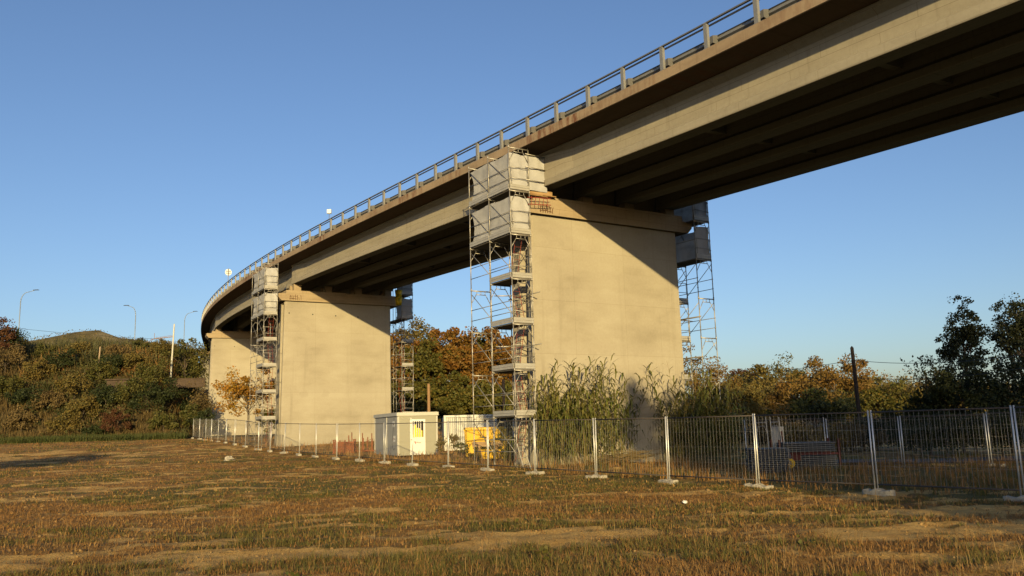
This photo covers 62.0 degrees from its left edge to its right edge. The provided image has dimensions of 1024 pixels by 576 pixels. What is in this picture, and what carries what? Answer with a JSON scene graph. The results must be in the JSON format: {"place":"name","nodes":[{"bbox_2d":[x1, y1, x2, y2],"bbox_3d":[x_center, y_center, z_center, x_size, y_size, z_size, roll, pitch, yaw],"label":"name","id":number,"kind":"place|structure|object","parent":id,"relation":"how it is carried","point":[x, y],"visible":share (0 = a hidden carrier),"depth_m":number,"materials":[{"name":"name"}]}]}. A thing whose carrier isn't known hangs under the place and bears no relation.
{"place":"outdoors","nodes":[
{"label":"outdoors","id":0,"kind":"place"},
{"bbox_2d":[0,431,189,443],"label":"verge grass","id":1,"kind":"structure","parent":0,"point":[95,437],"depth_m":89.43,"materials":[{"name":"green plant"}]},
{"bbox_2d":[0,330,1023,575],"bbox_3d":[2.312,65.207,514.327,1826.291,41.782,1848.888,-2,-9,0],"label":"ground","id":2,"kind":"structure","parent":0,"point":[556,538],"depth_m":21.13,"materials":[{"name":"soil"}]},
{"bbox_2d":[0,316,19,351],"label":"dark tree","id":3,"kind":"object","parent":2,"relation":"on","point":[6,334],"visible":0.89,"depth_m":112.22,"materials":[{"name":"red plant"}]},
{"bbox_2d":[0,343,27,369],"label":"bank bush","id":4,"kind":"object","parent":2,"relation":"on","point":[14,355],"visible":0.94,"depth_m":109.85,"materials":[{"name":"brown plant"}]},
{"bbox_2d":[0,376,32,394],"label":"bank bush","id":5,"kind":"object","parent":2,"relation":"on","point":[6,383],"visible":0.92,"depth_m":101.96,"materials":[{"name":"green plant"}]},
{"bbox_2d":[2,405,39,429],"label":"bank bush","id":6,"kind":"object","parent":2,"relation":"on","point":[15,419],"visible":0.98,"depth_m":96.10,"materials":[{"name":"brown plant"}]},
{"bbox_2d":[4,384,48,409],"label":"bank bush","id":7,"kind":"object","parent":2,"relation":"on","point":[20,395],"visible":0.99,"depth_m":99.38,"materials":[{"name":"green plant"}]},
{"bbox_2d":[21,355,59,380],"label":"bank bush","id":8,"kind":"object","parent":2,"relation":"on","point":[33,370],"visible":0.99,"depth_m":106.23,"materials":[{"name":"green plant"}]},
{"bbox_2d":[29,389,67,408],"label":"bank bush","id":9,"kind":"object","parent":2,"relation":"on","point":[57,398],"visible":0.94,"depth_m":99.76,"materials":[{"name":"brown plant"}]},
{"bbox_2d":[42,348,79,368],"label":"bank bush","id":10,"kind":"object","parent":2,"relation":"on","point":[64,358],"visible":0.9,"depth_m":109.94,"materials":[{"name":"green plant"}]},
{"bbox_2d":[44,412,80,432],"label":"bank bush","id":11,"kind":"object","parent":2,"relation":"on","point":[61,422],"visible":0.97,"depth_m":95.24,"materials":[{"name":"green plant"}]},
{"bbox_2d":[53,371,95,399],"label":"bank bush","id":12,"kind":"object","parent":2,"relation":"on","point":[74,382],"visible":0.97,"depth_m":101.21,"materials":[{"name":"green plant"}]},
{"bbox_2d":[64,392,101,420],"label":"bank bush","id":13,"kind":"object","parent":2,"relation":"on","point":[78,407],"visible":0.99,"depth_m":96.89,"materials":[{"name":"green plant"}]},
{"bbox_2d":[0,423,191,438],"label":"bank foot weeds","id":14,"kind":"object","parent":2,"relation":"on","point":[131,432],"visible":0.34,"depth_m":94.98,"materials":[{"name":"green plant"}]},
{"bbox_2d":[0,332,198,393],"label":"reed thicket","id":15,"kind":"object","parent":2,"relation":"on","point":[96,344],"visible":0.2,"depth_m":117.96,"materials":[{"name":"plant"}]},
{"bbox_2d":[79,358,119,382],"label":"bank bush","id":16,"kind":"object","parent":2,"relation":"on","point":[91,372],"visible":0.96,"depth_m":105.66,"materials":[{"name":"green plant"}]},
{"bbox_2d":[0,350,201,437],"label":"bank brambles","id":17,"kind":"object","parent":2,"relation":"on","point":[14,372],"visible":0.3,"depth_m":99.77,"materials":[{"name":"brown plant"}]},
{"bbox_2d":[0,346,201,437],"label":"bank creepers","id":18,"kind":"object","parent":2,"relation":"on","point":[101,382],"visible":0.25,"depth_m":101.47,"materials":[{"name":"green plant"}]},
{"bbox_2d":[4,344,198,434],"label":"trees","id":19,"kind":"object","parent":2,"relation":"on","point":[124,369],"visible":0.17,"depth_m":109.15,"materials":[{"name":"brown plant"}]},
{"bbox_2d":[87,383,129,408],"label":"bank bush","id":20,"kind":"object","parent":2,"relation":"on","point":[107,392],"visible":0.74,"depth_m":98.96,"materials":[{"name":"green plant"}]},
{"bbox_2d":[99,406,132,432],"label":"red bush","id":21,"kind":"object","parent":2,"relation":"on","point":[126,425],"visible":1,"depth_m":93.80,"materials":[{"name":"brown plant"}]},
{"bbox_2d":[102,376,149,403],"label":"bank bush","id":22,"kind":"object","parent":2,"relation":"on","point":[124,390],"visible":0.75,"depth_m":99.12,"materials":[{"name":"green plant"}]},
{"bbox_2d":[121,351,153,369],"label":"bank bush","id":23,"kind":"object","parent":2,"relation":"on","point":[133,359],"visible":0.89,"depth_m":107.46,"materials":[{"name":"green plant"}]},
{"bbox_2d":[125,379,168,413],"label":"bank bush","id":24,"kind":"object","parent":2,"relation":"on","point":[147,395],"visible":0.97,"depth_m":98.89,"materials":[{"name":"green plant"}]},
{"bbox_2d":[134,356,172,386],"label":"bank bush","id":25,"kind":"object","parent":2,"relation":"on","point":[152,370],"visible":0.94,"depth_m":102.45,"materials":[{"name":"green plant"}]},
{"bbox_2d":[146,409,178,430],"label":"bank bush","id":26,"kind":"object","parent":2,"relation":"on","point":[165,420],"visible":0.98,"depth_m":95.49,"materials":[{"name":"green plant"}]},
{"bbox_2d":[146,376,189,404],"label":"bank bush","id":27,"kind":"object","parent":2,"relation":"on","point":[170,391],"visible":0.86,"depth_m":101.16,"materials":[{"name":"green plant"}]},
{"bbox_2d":[155,337,209,377],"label":"locust tree","id":28,"kind":"object","parent":2,"relation":"on","point":[193,358],"visible":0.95,"depth_m":111.85,"materials":[{"name":"green plant"}]},
{"bbox_2d":[186,377,215,436],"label":"tree","id":29,"kind":"object","parent":2,"relation":"on","point":[204,403],"visible":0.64,"depth_m":100.01,"materials":[{"name":"green plant"}]},
{"bbox_2d":[205,328,277,435],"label":"bridge pier","id":30,"kind":"structure","parent":2,"relation":"on","point":[229,349],"depth_m":106.45,"materials":[{"name":"concrete"}]},
{"bbox_2d":[211,366,276,443],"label":"yellow tree","id":31,"kind":"object","parent":2,"relation":"on","point":[241,389],"visible":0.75,"depth_m":70.77,"materials":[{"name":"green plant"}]},
{"bbox_2d":[249,263,280,448],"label":"scaffold tower","id":32,"kind":"structure","parent":2,"relation":"on","point":[265,301],"depth_m":68.16,"materials":[{"name":"metal"}]},
{"bbox_2d":[274,284,397,446],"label":"bridge pier","id":33,"kind":"structure","parent":2,"relation":"on","point":[334,361],"depth_m":70.07,"materials":[{"name":"concrete"}]},
{"bbox_2d":[390,284,413,412],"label":"scaffold tower","id":34,"kind":"structure","parent":2,"relation":"on","point":[404,312],"depth_m":74.02,"materials":[{"name":"metal"}]},
{"bbox_2d":[373,412,438,455],"bbox_3d":[-6.731,9.143,53.517,2.580,2.527,6.265,2,-10,-22],"label":"site cabin","id":35,"kind":"object","parent":2,"relation":"on","point":[400,445],"visible":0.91,"depth_m":50.92,"materials":[{"name":"beige metal"}]},
{"bbox_2d":[410,419,425,454],"bbox_3d":[-5.594,8.850,50.662,0.940,2.080,0.105,2,-10,-22],"label":"door","id":36,"kind":"structure","parent":35,"relation":"in","point":[417,426],"depth_m":50.65,"materials":[{"name":"white metal"}]},
{"bbox_2d":[391,333,423,385],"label":"golden tree","id":37,"kind":"object","parent":2,"relation":"on","point":[401,357],"visible":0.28,"depth_m":135.02,"materials":[{"name":"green plant"}]},
{"bbox_2d":[391,314,433,386],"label":"green tree","id":38,"kind":"object","parent":2,"relation":"on","point":[415,333],"visible":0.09,"depth_m":171.69,"materials":[{"name":"green plant"}]},
{"bbox_2d":[391,336,447,387],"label":"golden tree","id":39,"kind":"object","parent":2,"relation":"on","point":[426,366],"visible":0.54,"depth_m":133.56,"materials":[{"name":"green plant"}]},
{"bbox_2d":[399,374,456,417],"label":"understory tree","id":40,"kind":"object","parent":2,"relation":"on","point":[420,402],"visible":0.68,"depth_m":124.44,"materials":[{"name":"green plant"}]},
{"bbox_2d":[419,328,459,428],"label":"golden tree","id":41,"kind":"object","parent":2,"relation":"on","point":[439,346],"visible":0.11,"depth_m":140.46,"materials":[{"name":"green plant"}]},
{"bbox_2d":[424,370,477,417],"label":"understory tree","id":42,"kind":"object","parent":2,"relation":"on","point":[454,388],"visible":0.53,"depth_m":125.70,"materials":[{"name":"green plant"}]},
{"bbox_2d":[436,326,491,387],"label":"golden tree","id":43,"kind":"object","parent":2,"relation":"on","point":[455,358],"visible":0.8,"depth_m":135.02,"materials":[{"name":"orange plant"}]},
{"bbox_2d":[442,414,513,450],"bbox_3d":[-2.295,9.692,57.329,4.700,2.280,2.545,0,-9,-8],"label":"shipping container","id":44,"kind":"object","parent":2,"relation":"on","point":[453,421],"visible":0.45,"depth_m":56.12,"materials":[{"name":"white metal"}]},
{"bbox_2d":[452,380,505,416],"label":"understory tree","id":45,"kind":"object","parent":2,"relation":"on","point":[484,387],"visible":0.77,"depth_m":124.51,"materials":[{"name":"green plant"}]},
{"bbox_2d":[464,427,505,457],"bbox_3d":[-1.455,8.360,46.106,2.310,1.655,1.930,-1,-9,-3],"label":"yellow skip","id":46,"kind":"object","parent":2,"relation":"on","point":[469,436],"visible":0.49,"depth_m":45.26,"materials":[{"name":"paint"}]},
{"bbox_2d":[460,326,512,388],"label":"golden tree","id":47,"kind":"object","parent":2,"relation":"on","point":[496,355],"visible":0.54,"depth_m":136.55,"materials":[{"name":"orange plant"}]},
{"bbox_2d":[480,467,494,470],"bbox_3d":[-1.028,7.577,35.489,0.287,0.203,0.849,3,-9,-32],"label":"concrete foot","id":48,"kind":"object","parent":2,"relation":"on","point":[485,469],"visible":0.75,"depth_m":35.38},
{"bbox_2d":[448,420,487,466],"bbox_3d":[-1.953,6.799,37.138,0.044,2.030,3.456,4,-10,-32],"label":"fence panel","id":49,"kind":"object","parent":48,"relation":"on","point":[467,442],"visible":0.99,"depth_m":37.06,"materials":[{"name":"metal"}]},
{"bbox_2d":[469,380,512,414],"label":"understory tree","id":50,"kind":"object","parent":2,"relation":"on","point":[508,388],"visible":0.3,"depth_m":127.15,"materials":[{"name":"green plant"}]},
{"bbox_2d":[489,396,527,464],"bbox_3d":[0.159,6.500,38.871,2.795,3.160,2.840,-2,-9,0],"label":"reed clump","id":51,"kind":"object","parent":2,"relation":"on","point":[506,448],"visible":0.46,"depth_m":39.14,"materials":[{"name":"plant"}]},
{"bbox_2d":[0,479,1022,574],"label":"soil clods","id":52,"kind":"object","parent":2,"relation":"on","point":[709,490],"visible":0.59,"depth_m":18.54,"materials":[{"name":"brown soil"}]},
{"bbox_2d":[0,438,1023,575],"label":"green weeds","id":53,"kind":"object","parent":2,"relation":"on","point":[526,548],"visible":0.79,"depth_m":15.57,"materials":[{"name":"green plant"}]},
{"bbox_2d":[468,144,555,467],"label":"scaffold tower","id":54,"kind":"structure","parent":2,"relation":"on","point":[497,215],"depth_m":38.54,"materials":[{"name":"metal"}]},
{"bbox_2d":[0,489,1023,575],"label":"straw stalks","id":55,"kind":"object","parent":2,"relation":"on","point":[682,571],"visible":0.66,"depth_m":11.80,"materials":[{"name":"brown plant"}]},
{"bbox_2d":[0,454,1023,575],"bbox_3d":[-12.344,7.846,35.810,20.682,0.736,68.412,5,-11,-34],"label":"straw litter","id":56,"kind":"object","parent":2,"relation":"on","point":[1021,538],"visible":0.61,"depth_m":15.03,"materials":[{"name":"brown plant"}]},
{"bbox_2d":[525,471,544,474],"bbox_3d":[0.876,7.092,32.609,0.287,0.203,0.849,7,-15,-44],"label":"concrete foot","id":57,"kind":"object","parent":2,"relation":"on","point":[536,472],"visible":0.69,"depth_m":32.47},
{"bbox_2d":[487,419,534,470],"bbox_3d":[-0.069,6.310,34.229,0.041,2.030,3.456,5,-11,-32],"label":"fence panel","id":58,"kind":"object","parent":57,"relation":"on","point":[511,443],"visible":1,"depth_m":34.09,"materials":[{"name":"metal"}]},
{"bbox_2d":[534,418,595,473],"bbox_3d":[1.893,5.829,31.369,0.044,2.030,3.456,4,-10,-36],"label":"fence panel","id":59,"kind":"object","parent":57,"relation":"on","point":[592,419],"visible":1,"depth_m":31.25,"materials":[{"name":"metal"}]},
{"bbox_2d":[516,353,641,466],"bbox_3d":[3.174,5.361,37.809,7.120,4.959,3.569,6,-12,-39],"label":"reed clump","id":60,"kind":"object","parent":2,"relation":"on","point":[551,427],"visible":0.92,"depth_m":37.54,"materials":[{"name":"plant"}]},
{"bbox_2d":[512,196,691,466],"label":"bridge pier","id":61,"kind":"structure","parent":2,"relation":"on","point":[605,280],"depth_m":40.55,"materials":[{"name":"concrete"}]},
{"bbox_2d":[201,0,1023,351],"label":"viaduct deck","id":62,"kind":"structure","parent":61,"relation":"on","point":[803,86],"depth_m":32.35,"materials":[{"name":"concrete"}]},
{"bbox_2d":[201,0,801,321],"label":"bridge guard rail","id":63,"kind":"object","parent":62,"relation":"on","point":[761,15],"visible":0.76,"depth_m":36.64,"materials":[{"name":"metal"}]},
{"bbox_2d":[204,431,1023,496],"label":"site weeds","id":64,"kind":"object","parent":2,"relation":"on","point":[997,466],"visible":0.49,"depth_m":29.57,"materials":[{"name":"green plant"}]},
{"bbox_2d":[598,447,661,462],"bbox_3d":[5.193,7.452,37.849,3.287,0.777,1.701,1,-10,-14],"label":"cane heap","id":65,"kind":"object","parent":2,"relation":"on","point":[630,455],"visible":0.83,"depth_m":37.66,"materials":[{"name":"brown plant"}]},
{"bbox_2d":[604,373,655,453],"bbox_3d":[5.451,5.996,39.443,3.038,4.145,2.218,0,-9,-10],"label":"reed clump","id":66,"kind":"object","parent":2,"relation":"on","point":[617,433],"visible":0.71,"depth_m":39.49,"materials":[{"name":"plant"}]},
{"bbox_2d":[658,479,677,483],"bbox_3d":[4.938,6.144,26.980,0.287,0.203,0.849,2,-12,-25],"label":"concrete foot","id":67,"kind":"object","parent":2,"relation":"on","point":[670,481],"visible":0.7,"depth_m":26.84},
{"bbox_2d":[595,416,667,478],"bbox_3d":[3.945,5.358,28.575,0.045,2.030,3.456,6,-11,-35],"label":"fence panel","id":68,"kind":"object","parent":67,"relation":"on","point":[633,446],"visible":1,"depth_m":28.51,"materials":[{"name":"metal"}]},
{"bbox_2d":[666,414,757,483],"bbox_3d":[5.967,4.871,25.769,0.041,2.030,3.456,6,-12,-35],"label":"fence panel","id":69,"kind":"object","parent":67,"relation":"on","point":[696,476],"visible":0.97,"depth_m":25.54,"materials":[{"name":"metal"}]},
{"bbox_2d":[674,201,720,457],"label":"scaffold tower","id":70,"kind":"structure","parent":2,"relation":"on","point":[693,248],"depth_m":44.01,"materials":[{"name":"metal"}]},
{"bbox_2d":[643,359,753,464],"bbox_3d":[8.873,5.943,40.732,5.432,5.035,4.268,-2,-9,0],"label":"reed clump","id":71,"kind":"object","parent":2,"relation":"on","point":[689,426],"visible":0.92,"depth_m":40.63,"materials":[{"name":"plant"}]},
{"bbox_2d":[385,450,1023,497],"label":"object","id":72,"kind":"object","parent":2,"relation":"on","point":[965,454],"visible":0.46,"depth_m":29.97,"materials":[{"name":"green plant"}]},
{"bbox_2d":[682,343,728,408],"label":"sparse tree","id":73,"kind":"object","parent":2,"relation":"on","point":[701,370],"visible":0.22,"depth_m":90.57,"materials":[{"name":"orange plant"}]},
{"bbox_2d":[689,374,790,427],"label":"olive tree","id":74,"kind":"object","parent":2,"relation":"on","point":[756,396],"visible":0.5,"depth_m":72.20,"materials":[{"name":"green plant"}]},
{"bbox_2d":[728,413,784,445],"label":"roadside bush","id":75,"kind":"object","parent":2,"relation":"on","point":[761,430],"visible":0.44,"depth_m":58.08,"materials":[{"name":"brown plant"}]},
{"bbox_2d":[715,364,798,420],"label":"olive tree","id":76,"kind":"object","parent":2,"relation":"on","point":[760,369],"visible":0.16,"depth_m":88.34,"materials":[{"name":"green plant"}]},
{"bbox_2d":[744,483,773,488],"bbox_3d":[6.991,5.639,24.157,0.287,0.203,0.849,4,-8,-42],"label":"concrete foot","id":77,"kind":"object","parent":2,"relation":"on","point":[760,485],"visible":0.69,"depth_m":24.06},
{"bbox_2d":[754,410,875,488],"bbox_3d":[8.075,4.376,23.023,0.041,2.030,3.456,6,-11,-39],"label":"fence panel","id":78,"kind":"object","parent":77,"relation":"on","point":[815,481],"visible":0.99,"depth_m":22.91,"materials":[{"name":"metal"}]},
{"bbox_2d":[744,447,791,472],"bbox_3d":[9.152,6.150,30.476,1.418,0.833,1.208,-3,-9,6],"label":"platform stack","id":79,"kind":"object","parent":2,"relation":"on","point":[782,459],"visible":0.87,"depth_m":29.95,"materials":[{"name":"metal"}]},
{"bbox_2d":[734,351,825,390],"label":"green tree","id":80,"kind":"object","parent":2,"relation":"on","point":[780,365],"visible":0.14,"depth_m":100.59,"materials":[{"name":"green plant"}]},
{"bbox_2d":[769,424,828,446],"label":"roadside bush","id":81,"kind":"object","parent":2,"relation":"on","point":[789,434],"visible":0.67,"depth_m":48.68,"materials":[{"name":"green plant"}]},
{"bbox_2d":[760,375,851,423],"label":"autumn tree","id":82,"kind":"object","parent":2,"relation":"on","point":[782,398],"visible":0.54,"depth_m":81.78,"materials":[{"name":"orange plant"}]},
{"bbox_2d":[770,438,841,467],"bbox_3d":[11.435,6.509,33.244,2.310,1.220,1.280,-2,-9,2],"label":"stacking rack","id":83,"kind":"object","parent":2,"relation":"on","point":[796,456],"visible":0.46,"depth_m":32.64,"materials":[{"name":"metal"}]},
{"bbox_2d":[775,441,835,451],"bbox_3d":[11.441,6.201,33.283,2.046,0.346,1.109,-2,-9,2],"label":"platform stack","id":84,"kind":"object","parent":83,"relation":"on","point":[816,446],"visible":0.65,"depth_m":32.77,"materials":[{"name":"metal"}]},
{"bbox_2d":[790,454,838,470],"bbox_3d":[11.471,6.797,33.185,2.109,0.533,1.109,-2,-9,2],"label":"platform stack","id":85,"kind":"object","parent":83,"relation":"on","point":[817,459],"visible":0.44,"depth_m":32.66,"materials":[{"name":"metal"}]},
{"bbox_2d":[762,387,864,429],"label":"dark tree","id":86,"kind":"object","parent":2,"relation":"on","point":[804,406],"visible":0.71,"depth_m":77.41,"materials":[{"name":"green plant"}]},
{"bbox_2d":[795,421,853,454],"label":"roadside bush","id":87,"kind":"object","parent":2,"relation":"on","point":[839,434],"visible":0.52,"depth_m":48.22,"materials":[{"name":"green plant"}]},
{"bbox_2d":[789,353,880,400],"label":"autumn tree","id":88,"kind":"object","parent":2,"relation":"on","point":[826,376],"visible":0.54,"depth_m":96.76,"materials":[{"name":"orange plant"}]},
{"bbox_2d":[831,420,891,452],"bbox_3d":[21.036,9.295,52.793,4.402,2.329,3.977,4,-11,-31],"label":"roadside bush","id":89,"kind":"object","parent":2,"relation":"on","point":[878,438],"visible":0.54,"depth_m":52.00,"materials":[{"name":"green plant"}]},
{"bbox_2d":[831,380,920,421],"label":"autumn tree","id":90,"kind":"object","parent":2,"relation":"on","point":[869,401],"visible":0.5,"depth_m":85.70,"materials":[{"name":"green plant"}]},
{"bbox_2d":[862,488,895,496],"bbox_3d":[9.256,5.157,21.515,0.287,0.203,0.849,3,-11,-28],"label":"concrete foot","id":91,"kind":"object","parent":2,"relation":"on","point":[880,492],"visible":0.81,"depth_m":21.38},
{"bbox_2d":[870,405,1021,495],"bbox_3d":[10.203,3.878,20.297,0.044,2.030,3.456,5,-11,-35],"label":"fence panel","id":92,"kind":"object","parent":91,"relation":"on","point":[957,487],"visible":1,"depth_m":20.16,"materials":[{"name":"metal"}]},
{"bbox_2d":[888,414,962,456],"bbox_3d":[21.315,7.772,43.964,3.555,2.451,4.021,-2,-9,0],"label":"dark hedge bush","id":93,"kind":"object","parent":2,"relation":"on","point":[920,445],"visible":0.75,"depth_m":43.09,"materials":[{"name":"green plant"}]},
{"bbox_2d":[881,389,970,454],"bbox_3d":[23.234,7.537,47.669,4.327,4.007,4.608,7,-13,-44],"label":"bushy tree","id":94,"kind":"object","parent":2,"relation":"on","point":[933,398],"visible":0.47,"depth_m":46.96,"materials":[{"name":"green plant"}]},
{"bbox_2d":[900,355,954,454],"bbox_3d":[22.660,6.431,46.418,2.443,5.625,0.874,-2,-9,0],"label":"leaning sapling","id":95,"kind":"object","parent":2,"relation":"on","point":[926,382],"visible":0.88,"depth_m":46.70,"materials":[{"name":"green plant"}]},
{"bbox_2d":[897,411,980,456],"bbox_3d":[22.011,7.579,43.598,4.094,2.677,3.440,-2,-9,0],"label":"dark hedge bush","id":96,"kind":"object","parent":2,"relation":"on","point":[954,423],"visible":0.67,"depth_m":42.95,"materials":[{"name":"green plant"}]},
{"bbox_2d":[904,354,1015,453],"bbox_3d":[24.464,6.421,46.270,4.335,5.707,5.570,4,-11,-30],"label":"bushy tree","id":97,"kind":"object","parent":2,"relation":"on","point":[952,386],"visible":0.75,"depth_m":45.91,"materials":[{"name":"green plant"}]},
{"bbox_2d":[934,294,996,451],"bbox_3d":[26.455,4.972,49.554,3.268,9.501,3.322,-2,-9,0],"label":"poplar tree","id":98,"kind":"object","parent":2,"relation":"on","point":[969,334],"visible":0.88,"depth_m":49.70,"materials":[{"name":"green plant"}]},
{"bbox_2d":[935,410,1019,456],"bbox_3d":[23.233,7.460,43.235,3.971,2.728,3.882,-2,-9,0],"label":"dark hedge bush","id":99,"kind":"object","parent":2,"relation":"on","point":[973,421],"visible":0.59,"depth_m":42.49,"materials":[{"name":"green plant"}]},
{"bbox_2d":[957,401,1023,455],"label":"dark hedge bush","id":100,"kind":"object","parent":2,"relation":"on","point":[1002,426],"visible":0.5,"depth_m":42.16,"materials":[{"name":"green plant"}]},
{"bbox_2d":[962,357,1023,452],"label":"bushy tree","id":101,"kind":"object","parent":2,"relation":"on","point":[1017,388],"visible":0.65,"depth_m":45.56,"materials":[{"name":"green plant"}]},
{"bbox_2d":[978,401,1023,452],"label":"dark hedge bush","id":102,"kind":"object","parent":2,"relation":"on","point":[1002,444],"visible":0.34,"depth_m":42.26,"materials":[{"name":"green plant"}]},
{"bbox_2d":[982,292,1023,382],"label":"poplar tree","id":103,"kind":"object","parent":2,"relation":"on","point":[1010,346],"visible":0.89,"depth_m":50.85,"materials":[{"name":"green plant"}]},
{"bbox_3d":[15.510,7.100,33.624,0.849,0.203,0.287,-4,-10,15],"label":"concrete foot","id":104,"kind":"object","parent":2,"relation":"on","visible":0},
{"bbox_2d":[899,413,989,464],"bbox_3d":[16.861,5.963,33.271,2.996,2.030,0.041,-6,-14,23],"label":"fence panel","id":105,"kind":"object","parent":104,"relation":"on","point":[948,439],"visible":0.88,"depth_m":33.23,"materials":[{"name":"metal"}]},
{"bbox_2d":[0,0,1023,396],"label":"sky","id":106,"kind":"structure","parent":0,"point":[151,150],"materials":[{"name":"blue"}]},
{"bbox_2d":[736,456,1023,463],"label":"road","id":107,"kind":"structure","parent":0,"point":[932,460],"depth_m":39.32,"materials":[{"name":"grey asphalt"}]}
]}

